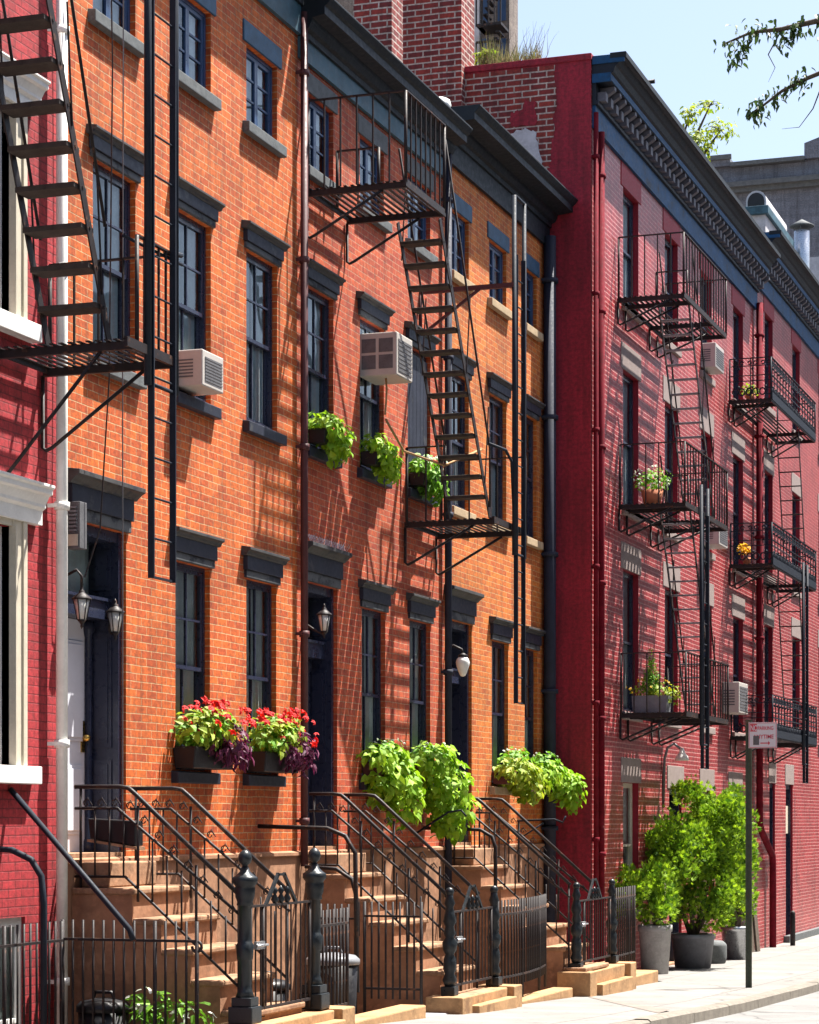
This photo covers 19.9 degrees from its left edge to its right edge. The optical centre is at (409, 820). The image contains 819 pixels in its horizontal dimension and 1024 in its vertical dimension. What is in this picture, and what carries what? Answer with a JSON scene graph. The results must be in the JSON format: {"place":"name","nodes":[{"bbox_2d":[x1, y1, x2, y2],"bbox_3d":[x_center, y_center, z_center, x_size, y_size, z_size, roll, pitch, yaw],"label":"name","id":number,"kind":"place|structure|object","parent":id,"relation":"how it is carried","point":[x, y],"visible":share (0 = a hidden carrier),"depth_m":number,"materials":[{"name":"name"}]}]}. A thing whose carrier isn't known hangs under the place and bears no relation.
{"place":"outdoors","nodes":[
{"label":"outdoors","id":0,"kind":"place"},
{"bbox_2d":[382,935,818,1023],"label":"sidewalk","id":1,"kind":"structure","parent":0,"point":[781,965],"depth_m":27.95,"materials":[{"name":"concrete"}]},
{"bbox_2d":[615,855,680,973],"bbox_3d":[3.268,1.337,33.315,1.041,1.708,1.747,0,0,45],"label":"potted shrub","id":2,"kind":"object","parent":1,"relation":"on","point":[655,939],"visible":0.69,"depth_m":33.21,"materials":[{"name":"green plant"}]},
{"bbox_2d":[644,774,762,968],"bbox_3d":[4.311,0.750,35.169,2.702,2.972,1.623,0,0,-31],"label":"potted shrub","id":3,"kind":"object","parent":1,"relation":"on","point":[692,946],"visible":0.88,"depth_m":35.12,"materials":[{"name":"green plant"}]},
{"bbox_2d":[702,783,761,959],"bbox_3d":[5.254,0.823,38.533,1.769,2.938,0.919,0,0,-38],"label":"potted shrub","id":4,"kind":"object","parent":1,"relation":"on","point":[733,937],"visible":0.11,"depth_m":38.40,"materials":[{"name":"green plant"}]},
{"bbox_2d":[745,720,751,987],"bbox_3d":[4.298,0.516,29.500,0.080,3.592,0.040,0,0,19],"label":"sign post","id":5,"kind":"object","parent":1,"relation":"on","point":[748,867],"visible":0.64,"depth_m":29.49,"materials":[{"name":"metal"}]},
{"bbox_2d":[749,722,776,747],"bbox_3d":[4.460,-1.083,29.417,0.360,0.325,0.007,0,0,19],"label":"parking sign","id":6,"kind":"object","parent":5,"relation":"attached to","point":[762,734],"visible":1,"depth_m":29.41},
{"bbox_2d":[518,0,818,161],"label":"sky","id":7,"kind":"structure","parent":0,"point":[671,43],"materials":[{"name":"blue"}]},
{"bbox_2d":[692,991,818,1023],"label":"road","id":8,"kind":"structure","parent":0,"point":[804,1009],"depth_m":25.53,"materials":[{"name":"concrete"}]},
{"bbox_2d":[611,978,818,1023],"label":"kerb","id":9,"kind":"structure","parent":8,"relation":"on","point":[723,1009],"depth_m":25.42,"materials":[{"name":"concrete"}]},
{"bbox_2d":[713,14,818,128],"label":"tree","id":10,"kind":"object","parent":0,"point":[777,32],"visible":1,"depth_m":13.54,"materials":[{"name":"green plant"}]},
{"label":"ground","id":11,"kind":"structure","parent":0,"visible":0},
{"bbox_2d":[0,0,55,1023],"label":"row house","id":12,"kind":"structure","parent":11,"relation":"on","point":[27,629],"depth_m":17.74,"materials":[{"name":"brick"}]},
{"bbox_2d":[0,917,20,1023],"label":"window","id":13,"kind":"structure","parent":12,"relation":"in","point":[14,921],"depth_m":17.72,"materials":[{"name":"white paint"}]},
{"bbox_2d":[0,846,46,1023],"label":"bent handrail","id":14,"kind":"object","parent":12,"relation":"attached to","point":[31,860],"visible":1,"depth_m":16.78,"materials":[{"name":"black metal"}]},
{"bbox_2d":[47,0,69,1023],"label":"drainpipe","id":15,"kind":"object","parent":12,"relation":"attached to","point":[61,506],"visible":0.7,"depth_m":18.09,"materials":[{"name":"metal"}]},
{"bbox_2d":[8,787,135,940],"bbox_3d":[-2.521,0.317,17.367,1.054,1.141,0.041,0,0,19],"label":"bent handrail","id":16,"kind":"object","parent":12,"relation":"attached to","point":[71,860],"visible":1,"depth_m":17.35,"materials":[{"name":"black metal"}]},
{"bbox_2d":[0,0,182,582],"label":"fire escape","id":17,"kind":"object","parent":12,"relation":"attached to","point":[154,359],"visible":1,"depth_m":17.19,"materials":[{"name":"black metal"}]},
{"bbox_2d":[68,0,303,1023],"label":"row house","id":18,"kind":"structure","parent":11,"relation":"on","point":[217,621],"depth_m":20.89,"materials":[{"name":"orange brick"}]},
{"bbox_2d":[68,501,86,549],"bbox_3d":[-2.640,-2.335,18.424,0.130,0.370,0.138,0,0,19],"label":"air conditioner","id":19,"kind":"object","parent":18,"relation":"attached to","point":[77,525],"visible":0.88,"depth_m":18.37,"materials":[{"name":"beige paint"}]},
{"bbox_2d":[68,618,89,852],"bbox_3d":[-2.833,-0.703,19.014,0.122,1.927,0.888,0,0,19],"label":"door","id":20,"kind":"structure","parent":18,"relation":"in","point":[77,737],"depth_m":19.23,"materials":[{"name":"grey paint"}]},
{"bbox_2d":[84,0,112,576],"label":"cable","id":21,"kind":"object","parent":18,"relation":"hanging from","point":[109,288],"visible":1,"depth_m":18.45,"materials":[{"name":"black metal"}]},
{"bbox_2d":[93,0,129,32],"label":"window","id":22,"kind":"structure","parent":18,"relation":"in","point":[104,6],"depth_m":19.51,"materials":[{"name":"glass"}]},
{"bbox_2d":[93,162,129,363],"bbox_3d":[-2.540,-4.565,19.261,0.155,1.604,0.784,0,0,19],"label":"window","id":23,"kind":"structure","parent":18,"relation":"in","point":[104,175],"depth_m":19.48,"materials":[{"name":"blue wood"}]},
{"bbox_2d":[122,0,123,819],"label":"cable","id":24,"kind":"object","parent":18,"relation":"hanging from","point":[122,382],"visible":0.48,"depth_m":18.59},
{"bbox_2d":[175,562,204,770],"bbox_3d":[-2.031,-1.365,20.741,0.155,1.824,0.734,0,0,19],"label":"window","id":25,"kind":"structure","parent":18,"relation":"in","point":[190,580],"depth_m":20.90,"materials":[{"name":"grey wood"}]},
{"bbox_2d":[179,0,205,88],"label":"window","id":26,"kind":"structure","parent":18,"relation":"in","point":[192,21],"depth_m":20.98,"materials":[{"name":"glass"}]},
{"bbox_2d":[179,213,205,401],"bbox_3d":[-2.027,-4.565,20.751,0.155,1.604,0.754,0,0,19],"label":"window","id":27,"kind":"structure","parent":18,"relation":"in","point":[192,236],"depth_m":20.97,"materials":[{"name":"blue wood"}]},
{"bbox_2d":[179,349,222,395],"bbox_3d":[-1.898,-3.960,20.587,0.366,0.320,0.464,0,0,19],"label":"air conditioner","id":28,"kind":"object","parent":18,"relation":"attached to","point":[200,372],"visible":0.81,"depth_m":20.38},
{"bbox_2d":[169,695,256,772],"bbox_3d":[-1.730,-0.765,20.626,0.570,0.693,1.113,0,0,19],"label":"window box","id":29,"kind":"object","parent":18,"relation":"attached to","point":[212,742],"visible":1,"depth_m":20.50,"materials":[{"name":"black plastic"}]},
{"bbox_2d":[246,580,270,773],"bbox_3d":[-1.809,-1.365,22.336,0.775,1.824,0.734,0,0,19],"label":"window","id":30,"kind":"structure","parent":18,"relation":"in","point":[258,595],"depth_m":22.42,"materials":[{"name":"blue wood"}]},
{"bbox_2d":[246,48,271,136],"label":"window","id":31,"kind":"structure","parent":18,"relation":"in","point":[258,73],"depth_m":22.37,"materials":[{"name":"glass"}]},
{"bbox_2d":[246,252,271,429],"bbox_3d":[-1.806,-4.565,22.345,0.775,1.604,0.754,0,0,19],"label":"window","id":32,"kind":"structure","parent":18,"relation":"in","point":[258,273],"depth_m":22.43,"materials":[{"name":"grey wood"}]},
{"bbox_2d":[242,706,318,778],"bbox_3d":[-1.223,-0.745,22.150,0.499,0.692,1.046,0,0,27],"label":"window box","id":33,"kind":"object","parent":18,"relation":"attached to","point":[279,746],"visible":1,"depth_m":22.01,"materials":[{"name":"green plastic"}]},
{"bbox_2d":[257,824,359,991],"bbox_3d":[-0.951,0.815,21.903,1.021,1.571,0.041,0,0,19],"label":"bent handrail","id":34,"kind":"object","parent":18,"relation":"attached to","point":[355,875],"visible":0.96,"depth_m":21.74,"materials":[{"name":"black metal"}]},
{"bbox_2d":[297,0,472,993],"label":"row house","id":35,"kind":"structure","parent":11,"relation":"on","point":[375,661],"depth_m":24.84,"materials":[{"name":"brick"}]},
{"bbox_2d":[296,11,309,865],"bbox_3d":[-1.061,-3.775,23.041,0.098,8.450,0.153,0,0,55],"label":"drainpipe","id":36,"kind":"object","parent":35,"relation":"attached to","point":[303,259],"visible":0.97,"depth_m":23.02,"materials":[{"name":"metal"}]},
{"bbox_2d":[308,97,328,177],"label":"window","id":37,"kind":"structure","parent":35,"relation":"in","point":[316,112],"depth_m":23.93,"materials":[{"name":"glass"}]},
{"bbox_2d":[308,289,328,451],"bbox_3d":[-1.012,-4.565,23.701,0.155,1.604,0.734,0,0,19],"label":"window","id":38,"kind":"structure","parent":35,"relation":"in","point":[318,306],"depth_m":23.93,"materials":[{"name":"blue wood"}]},
{"bbox_2d":[308,409,355,469],"bbox_3d":[-0.778,-3.841,23.535,0.512,0.592,0.800,0,0,19],"label":"window box","id":39,"kind":"object","parent":35,"relation":"attached to","point":[335,443],"visible":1,"depth_m":23.37,"materials":[{"name":"green plastic"}]},
{"bbox_2d":[360,139,378,213],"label":"window","id":40,"kind":"structure","parent":35,"relation":"in","point":[365,155],"depth_m":25.22,"materials":[{"name":"glass"}]},
{"bbox_2d":[360,319,378,471],"bbox_3d":[-0.803,-4.565,25.258,0.775,1.604,0.754,0,0,19],"label":"window","id":41,"kind":"structure","parent":35,"relation":"in","point":[369,392],"depth_m":25.33,"materials":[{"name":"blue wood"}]},
{"bbox_2d":[362,609,380,775],"bbox_3d":[-0.787,-1.365,25.305,0.775,1.824,0.734,0,0,19],"label":"window","id":42,"kind":"structure","parent":35,"relation":"in","point":[371,620],"depth_m":25.45,"materials":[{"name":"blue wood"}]},
{"bbox_2d":[359,433,404,486],"bbox_3d":[-0.275,-3.861,24.993,0.484,0.587,0.756,0,0,19],"label":"window box","id":43,"kind":"object","parent":35,"relation":"attached to","point":[379,458],"visible":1,"depth_m":24.81,"materials":[{"name":"black plastic"}]},
{"bbox_2d":[360,331,411,384],"bbox_3d":[-0.252,-4.970,25.044,0.436,0.460,0.524,0,0,19],"label":"air conditioner","id":44,"kind":"object","parent":35,"relation":"attached to","point":[384,355],"visible":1,"depth_m":24.82,"materials":[{"name":"metal"}]},
{"bbox_2d":[355,738,426,831],"bbox_3d":[-0.196,-0.388,25.049,0.637,1.011,1.158,0,0,19],"label":"window box","id":45,"kind":"object","parent":35,"relation":"attached to","point":[401,788],"visible":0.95,"depth_m":24.86,"materials":[{"name":"brown paint"}]},
{"bbox_2d":[308,89,526,704],"bbox_3d":[0.176,-4.258,25.058,1.158,5.857,4.260,0,0,19],"label":"fire escape","id":46,"kind":"object","parent":35,"relation":"attached to","point":[436,209],"visible":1,"depth_m":25.13,"materials":[{"name":"black metal"}]},
{"bbox_2d":[409,620,425,753],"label":"window","id":47,"kind":"structure","parent":35,"relation":"in","point":[417,631],"depth_m":26.91,"materials":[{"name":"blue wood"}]},
{"bbox_2d":[408,453,449,506],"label":"window box","id":48,"kind":"object","parent":35,"relation":"attached to","point":[416,474],"visible":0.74,"depth_m":26.29,"materials":[{"name":"black plastic"}]},
{"bbox_2d":[410,740,481,846],"bbox_3d":[0.335,-0.302,26.449,0.785,1.209,1.192,0,0,35],"label":"window box","id":49,"kind":"object","parent":35,"relation":"attached to","point":[442,796],"visible":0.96,"depth_m":26.32,"materials":[{"name":"brown paint"}]},
{"bbox_2d":[441,154,452,896],"bbox_3d":[0.440,-3.500,27.406,0.148,8.800,0.129,0,0,19],"label":"drainpipe","id":50,"kind":"object","parent":35,"relation":"attached to","point":[447,671],"visible":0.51,"depth_m":27.37,"materials":[{"name":"metal"}]},
{"bbox_2d":[336,0,517,64],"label":"tower","id":51,"kind":"structure","parent":11,"relation":"on","point":[497,20],"depth_m":52.14,"materials":[{"name":"beige brick"}]},
{"bbox_2d":[444,104,577,897],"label":"row house","id":52,"kind":"structure","parent":11,"relation":"on","point":[496,165],"depth_m":29.52,"materials":[{"name":"orange brick"}]},
{"bbox_2d":[354,0,402,62],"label":"chimney","id":53,"kind":"object","parent":52,"relation":"on","point":[381,21],"visible":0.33,"depth_m":29.78,"materials":[{"name":"brick"}]},
{"bbox_2d":[403,0,473,106],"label":"chimney","id":54,"kind":"object","parent":52,"relation":"on","point":[438,45],"visible":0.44,"depth_m":32.09,"materials":[{"name":"brick"}]},
{"bbox_2d":[452,376,464,509],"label":"window","id":55,"kind":"structure","parent":52,"relation":"in","point":[458,384],"depth_m":28.34,"materials":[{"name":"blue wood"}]},
{"bbox_2d":[489,242,502,304],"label":"window","id":56,"kind":"structure","parent":52,"relation":"in","point":[495,255],"depth_m":29.84,"materials":[{"name":"glass"}]},
{"bbox_2d":[489,395,502,519],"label":"window","id":57,"kind":"structure","parent":52,"relation":"in","point":[495,406],"depth_m":29.86,"materials":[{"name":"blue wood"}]},
{"bbox_2d":[492,641,503,784],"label":"window","id":58,"kind":"structure","parent":52,"relation":"in","point":[497,648],"depth_m":29.93,"materials":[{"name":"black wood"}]},
{"bbox_2d":[492,746,550,806],"bbox_3d":[1.396,-0.560,29.610,0.677,0.774,1.208,0,0,19],"label":"window box","id":59,"kind":"object","parent":52,"relation":"attached to","point":[508,773],"visible":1,"depth_m":29.40,"materials":[{"name":"brown paint"}]},
{"bbox_2d":[525,650,532,762],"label":"window","id":60,"kind":"structure","parent":52,"relation":"in","point":[529,654],"depth_m":31.23,"materials":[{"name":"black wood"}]},
{"bbox_2d":[526,417,532,537],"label":"window","id":61,"kind":"structure","parent":52,"relation":"in","point":[529,423],"depth_m":31.22,"materials":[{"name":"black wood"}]},
{"bbox_2d":[541,235,557,922],"bbox_3d":[1.897,-3.050,31.495,0.218,9.700,0.235,0,0,19],"label":"drainpipe","id":62,"kind":"object","parent":52,"relation":"attached to","point":[549,554],"visible":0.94,"depth_m":31.43,"materials":[{"name":"metal"}]},
{"bbox_2d":[528,751,587,814],"bbox_3d":[1.925,-0.492,30.956,0.702,0.871,1.215,0,0,19],"label":"window box","id":63,"kind":"object","parent":52,"relation":"attached to","point":[556,775],"visible":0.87,"depth_m":31.01,"materials":[{"name":"brown paint"}]},
{"bbox_2d":[464,51,780,981],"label":"apartment house","id":64,"kind":"structure","parent":11,"relation":"on","point":[662,175],"depth_m":33.98,"materials":[{"name":"brick"}]},
{"bbox_2d":[472,21,554,65],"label":"roof weeds","id":65,"kind":"object","parent":64,"relation":"on","point":[490,56],"visible":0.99,"depth_m":32.04,"materials":[{"name":"green plant"}]},
{"bbox_2d":[591,112,599,961],"bbox_3d":[2.505,-3.750,31.564,0.092,11.700,0.148,0,0,59],"label":"drainpipe","id":66,"kind":"object","parent":64,"relation":"attached to","point":[595,156],"visible":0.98,"depth_m":31.55,"materials":[{"name":"metal"}]},
{"bbox_2d":[599,131,605,961],"bbox_3d":[2.602,-3.650,31.802,0.154,11.500,0.142,0,0,19],"label":"drainpipe","id":67,"kind":"object","parent":64,"relation":"attached to","point":[602,449],"visible":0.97,"depth_m":31.76,"materials":[{"name":"metal"}]},
{"bbox_2d":[623,783,631,878],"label":"window","id":68,"kind":"structure","parent":64,"relation":"in","point":[627,787],"depth_m":34.10,"materials":[{"name":"glass"}]},
{"bbox_2d":[623,194,632,304],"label":"window","id":69,"kind":"structure","parent":64,"relation":"in","point":[627,204],"depth_m":34.09,"materials":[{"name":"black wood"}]},
{"bbox_2d":[623,374,632,504],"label":"window","id":70,"kind":"structure","parent":64,"relation":"in","point":[627,382],"depth_m":34.09,"materials":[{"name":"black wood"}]},
{"bbox_2d":[623,571,632,711],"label":"window","id":71,"kind":"structure","parent":64,"relation":"in","point":[627,578],"depth_m":34.10,"materials":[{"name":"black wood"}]},
{"bbox_2d":[665,589,672,711],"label":"window","id":72,"kind":"structure","parent":64,"relation":"in","point":[668,608],"depth_m":36.62,"materials":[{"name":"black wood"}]},
{"bbox_2d":[617,231,728,768],"bbox_3d":[3.914,-4.489,34.157,1.034,7.477,3.175,0,0,19],"label":"fire escape","id":73,"kind":"object","parent":64,"relation":"attached to","point":[702,718],"visible":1,"depth_m":33.80,"materials":[{"name":"black metal"}]},
{"bbox_2d":[625,648,680,712],"bbox_3d":[3.462,-1.995,33.072,0.789,0.919,0.480,0,0,19],"label":"potted plant","id":74,"kind":"object","parent":73,"relation":"on","point":[653,701],"visible":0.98,"depth_m":32.99,"materials":[{"name":"green plant"}]},
{"bbox_2d":[633,464,672,503],"bbox_3d":[3.440,-4.757,32.979,0.602,0.563,0.512,0,0,19],"label":"potted plant","id":75,"kind":"object","parent":73,"relation":"on","point":[652,494],"visible":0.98,"depth_m":32.90,"materials":[{"name":"green plant"}]},
{"bbox_2d":[724,682,747,714],"bbox_3d":[5.627,-2.115,40.260,0.306,0.530,0.804,0,0,19],"label":"air conditioner","id":76,"kind":"object","parent":64,"relation":"attached to","point":[738,698],"visible":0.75,"depth_m":39.89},
{"bbox_2d":[728,356,816,782],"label":"fire escape","id":77,"kind":"object","parent":64,"relation":"attached to","point":[795,738],"visible":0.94,"depth_m":42.61,"materials":[{"name":"black metal"}]},
{"bbox_2d":[678,100,739,161],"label":"tree","id":78,"kind":"object","parent":11,"relation":"on","point":[698,135],"visible":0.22,"depth_m":44.57,"materials":[{"name":"green plant"}]},
{"bbox_2d":[707,137,818,256],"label":"building","id":79,"kind":"structure","parent":11,"relation":"on","point":[788,187],"depth_m":75.06,"materials":[{"name":"grey concrete"}]},
{"bbox_2d":[755,230,818,948],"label":"apartment house","id":80,"kind":"structure","parent":11,"relation":"on","point":[788,296],"depth_m":46.34,"materials":[{"name":"brick"}]},
{"bbox_2d":[754,302,775,946],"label":"drainpipe","id":81,"kind":"object","parent":80,"relation":"attached to","point":[759,438],"visible":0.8,"depth_m":42.70,"materials":[{"name":"metal"}]},
{"bbox_2d":[745,191,793,246],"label":"roof stack","id":82,"kind":"object","parent":80,"relation":"on","point":[762,211],"visible":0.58,"depth_m":48.16,"materials":[{"name":"white paint"}]},
{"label":"areaway floor","id":83,"kind":"structure","parent":0,"visible":0},
{"bbox_2d":[0,921,62,1023],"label":"iron fence","id":84,"kind":"object","parent":83,"relation":"on","point":[17,944],"visible":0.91,"depth_m":17.47,"materials":[{"name":"metal"}]},
{"bbox_2d":[61,919,202,1023],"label":"iron fence","id":85,"kind":"object","parent":84,"relation":"attached to","point":[197,950],"visible":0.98,"depth_m":17.74,"materials":[{"name":"metal"}]},
{"bbox_2d":[76,990,130,1023],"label":"trash can","id":86,"kind":"object","parent":83,"relation":"on","point":[98,1010],"visible":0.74,"depth_m":17.94,"materials":[{"name":"black plastic"}]},
{"bbox_2d":[119,987,215,1023],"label":"areaway plant","id":87,"kind":"object","parent":83,"relation":"on","point":[139,1013],"visible":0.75,"depth_m":17.91,"materials":[{"name":"green plant"}]},
{"bbox_2d":[72,784,304,1023],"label":"stoop","id":88,"kind":"object","parent":83,"relation":"on","point":[131,891],"visible":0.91,"depth_m":18.39,"materials":[{"name":"brown stone"}]},
{"bbox_2d":[87,818,144,848],"bbox_3d":[-2.327,0.103,18.474,0.430,0.244,0.160,0,0,19],"label":"trough","id":89,"kind":"object","parent":88,"relation":"hanging from","point":[116,832],"visible":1,"depth_m":18.41,"materials":[{"name":"black plastic"}]},
{"bbox_2d":[221,1005,354,1023],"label":"stone plinth","id":90,"kind":"structure","parent":83,"relation":"on","point":[332,1014],"depth_m":18.99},
{"bbox_2d":[228,850,261,1023],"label":"newel post","id":91,"kind":"object","parent":90,"relation":"on","point":[244,1008],"visible":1,"depth_m":17.79,"materials":[{"name":"metal"}]},
{"bbox_2d":[251,872,311,1016],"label":"garden gate","id":92,"kind":"structure","parent":90,"relation":"on","point":[262,944],"depth_m":18.52,"materials":[{"name":"black metal"}]},
{"bbox_2d":[299,848,329,1009],"bbox_3d":[-0.784,0.885,19.223,0.208,1.330,0.208,0,0,19],"label":"newel post","id":93,"kind":"object","parent":90,"relation":"on","point":[314,876],"visible":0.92,"depth_m":19.17,"materials":[{"name":"metal"}]},
{"bbox_2d":[321,907,348,1005],"bbox_3d":[-0.661,1.300,19.767,0.035,1.100,0.881,0,0,16],"label":"iron fence","id":94,"kind":"object","parent":90,"relation":"on","point":[344,923],"visible":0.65,"depth_m":19.90,"materials":[{"name":"metal"}]},
{"bbox_2d":[306,946,359,1014],"bbox_3d":[-0.691,1.583,20.967,0.492,0.913,0.492,0,0,19],"label":"trash can","id":95,"kind":"object","parent":83,"relation":"on","point":[354,961],"visible":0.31,"depth_m":20.82,"materials":[{"name":"grey metal"}]},
{"bbox_2d":[355,1004,425,1023],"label":"stone edging","id":96,"kind":"object","parent":83,"relation":"on","point":[401,1012],"visible":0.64,"depth_m":20.78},
{"bbox_2d":[363,901,422,1012],"bbox_3d":[-0.161,1.325,22.477,0.614,1.090,0.035,0,0,19],"label":"iron fence","id":97,"kind":"object","parent":96,"relation":"on","point":[386,988],"visible":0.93,"depth_m":22.47,"materials":[{"name":"metal"}]},
{"bbox_2d":[307,792,497,1013],"bbox_3d":[-0.055,1.306,23.488,1.678,3.188,1.090,0,0,19],"label":"stoop","id":98,"kind":"object","parent":83,"relation":"on","point":[338,891],"visible":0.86,"depth_m":23.14,"materials":[{"name":"brown stone"}]},
{"bbox_2d":[426,984,521,1014],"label":"stone plinth","id":99,"kind":"structure","parent":83,"relation":"on","point":[505,996],"depth_m":22.93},
{"bbox_2d":[441,887,458,995],"bbox_3d":[0.391,1.173,22.668,0.151,1.055,0.151,0,0,19],"label":"newel post","id":100,"kind":"object","parent":99,"relation":"on","point":[449,980],"visible":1,"depth_m":22.62,"materials":[{"name":"metal"}]},
{"bbox_2d":[454,884,492,990],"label":"garden gate","id":101,"kind":"structure","parent":99,"relation":"on","point":[472,906],"depth_m":23.36,"materials":[{"name":"black metal"}]},
{"bbox_2d":[486,885,501,985],"bbox_3d":[0.873,1.183,24.067,0.151,1.035,0.151,0,0,19],"label":"newel post","id":102,"kind":"object","parent":99,"relation":"on","point":[494,901],"visible":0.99,"depth_m":24.02,"materials":[{"name":"metal"}]},
{"bbox_2d":[452,797,608,994],"bbox_3d":[1.433,1.306,27.809,1.678,3.188,1.110,0,0,19],"label":"stoop","id":103,"kind":"object","parent":83,"relation":"on","point":[473,866],"visible":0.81,"depth_m":27.48,"materials":[{"name":"brown stone"}]},
{"bbox_2d":[522,987,572,1003],"bbox_3d":[1.347,2.410,25.659,0.240,0.980,2.600,0,0,19],"label":"stone edging","id":104,"kind":"object","parent":83,"relation":"on","point":[552,993],"visible":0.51,"depth_m":26.07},
{"bbox_2d":[498,894,546,996],"bbox_3d":[1.260,1.360,25.343,0.125,1.060,2.495,0,0,16],"label":"iron fence","id":105,"kind":"object","parent":104,"relation":"on","point":[532,912],"visible":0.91,"depth_m":25.22,"materials":[{"name":"metal"}]},
{"bbox_2d":[557,961,635,1019],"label":"stone plinth","id":106,"kind":"structure","parent":83,"relation":"on","point":[617,977],"depth_m":27.41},
{"bbox_2d":[570,882,583,966],"bbox_3d":[1.947,1.232,27.187,0.151,1.035,0.151,0,0,19],"label":"newel post","id":107,"kind":"object","parent":106,"relation":"on","point":[576,927],"visible":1,"depth_m":27.14,"materials":[{"name":"metal"}]},
{"bbox_2d":[580,878,610,964],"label":"garden gate","id":108,"kind":"structure","parent":106,"relation":"on","point":[595,895],"depth_m":27.98,"materials":[{"name":"black metal"}]},
{"bbox_2d":[636,970,657,1021],"bbox_3d":[2.842,2.440,30.062,0.320,0.920,1.900,0,0,19],"label":"stone edging","id":109,"kind":"object","parent":83,"relation":"on","point":[643,977],"visible":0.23,"depth_m":30.40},
{"bbox_2d":[615,885,635,961],"bbox_3d":[2.705,1.395,29.602,0.035,1.110,1.490,0,0,17],"label":"iron fence","id":110,"kind":"object","parent":109,"relation":"on","point":[618,897],"visible":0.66,"depth_m":29.93,"materials":[{"name":"metal"}]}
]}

